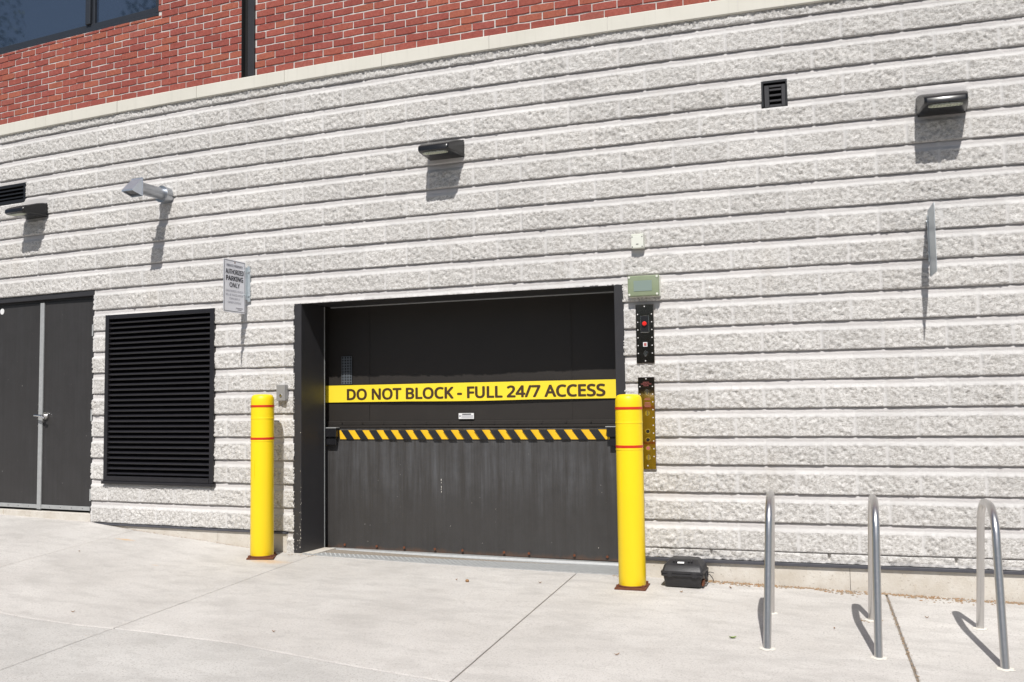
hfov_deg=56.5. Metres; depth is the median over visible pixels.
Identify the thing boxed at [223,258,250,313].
flag sign
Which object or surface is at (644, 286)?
electrical enclosure
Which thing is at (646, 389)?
control panel
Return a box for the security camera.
[122,177,173,202]
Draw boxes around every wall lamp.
[5,203,47,219]
[418,139,463,160]
[916,90,967,116]
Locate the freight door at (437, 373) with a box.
[293,284,625,574]
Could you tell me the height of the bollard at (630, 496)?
1.344 m
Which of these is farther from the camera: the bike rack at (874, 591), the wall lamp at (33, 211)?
the wall lamp at (33, 211)
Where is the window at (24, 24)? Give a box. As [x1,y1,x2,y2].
[0,0,158,54]
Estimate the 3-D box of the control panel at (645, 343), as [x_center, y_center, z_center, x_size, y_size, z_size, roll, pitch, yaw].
[0.982,-0.053,7.034,0.134,0.436,0.048,-2,-4,20]
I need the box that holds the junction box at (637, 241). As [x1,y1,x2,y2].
[631,233,644,248]
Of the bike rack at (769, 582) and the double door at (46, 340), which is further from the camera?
the double door at (46, 340)
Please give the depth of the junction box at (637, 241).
7.06 m
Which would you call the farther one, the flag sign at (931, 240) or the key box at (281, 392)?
the key box at (281, 392)
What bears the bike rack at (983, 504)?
on the pavement
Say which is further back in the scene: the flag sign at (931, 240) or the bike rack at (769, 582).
the flag sign at (931, 240)
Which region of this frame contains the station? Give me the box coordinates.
[661,556,713,587]
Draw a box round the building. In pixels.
[0,0,1023,602]
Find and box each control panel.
[635,304,654,363]
[638,377,656,468]
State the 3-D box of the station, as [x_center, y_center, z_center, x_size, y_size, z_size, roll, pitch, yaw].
[1.232,1.611,6.662,0.341,0.182,0.254,-2,-4,20]
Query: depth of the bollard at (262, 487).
7.82 m
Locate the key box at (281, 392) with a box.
[276,385,287,400]
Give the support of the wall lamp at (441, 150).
attached to the building
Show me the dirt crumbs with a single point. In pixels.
(848, 591)
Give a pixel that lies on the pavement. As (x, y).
(145, 606)
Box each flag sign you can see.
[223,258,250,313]
[926,202,936,276]
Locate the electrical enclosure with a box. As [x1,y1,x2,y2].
[628,274,660,297]
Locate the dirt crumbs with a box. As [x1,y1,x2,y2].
[116,526,1023,678]
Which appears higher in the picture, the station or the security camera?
the security camera
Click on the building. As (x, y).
(444, 350)
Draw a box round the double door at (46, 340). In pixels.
[0,290,103,521]
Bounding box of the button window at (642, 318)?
[640,315,648,332]
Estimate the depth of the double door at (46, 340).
9.37 m
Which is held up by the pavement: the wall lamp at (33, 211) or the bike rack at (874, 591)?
the bike rack at (874, 591)
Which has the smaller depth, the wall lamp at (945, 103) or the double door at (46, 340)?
the wall lamp at (945, 103)
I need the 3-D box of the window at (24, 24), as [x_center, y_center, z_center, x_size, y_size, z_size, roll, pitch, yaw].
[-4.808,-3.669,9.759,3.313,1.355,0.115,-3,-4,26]
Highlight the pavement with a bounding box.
[0,514,1023,681]
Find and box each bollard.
[246,394,276,559]
[614,394,649,590]
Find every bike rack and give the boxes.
[759,490,776,650]
[864,494,887,659]
[973,499,1015,671]
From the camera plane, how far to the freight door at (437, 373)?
8.00 m

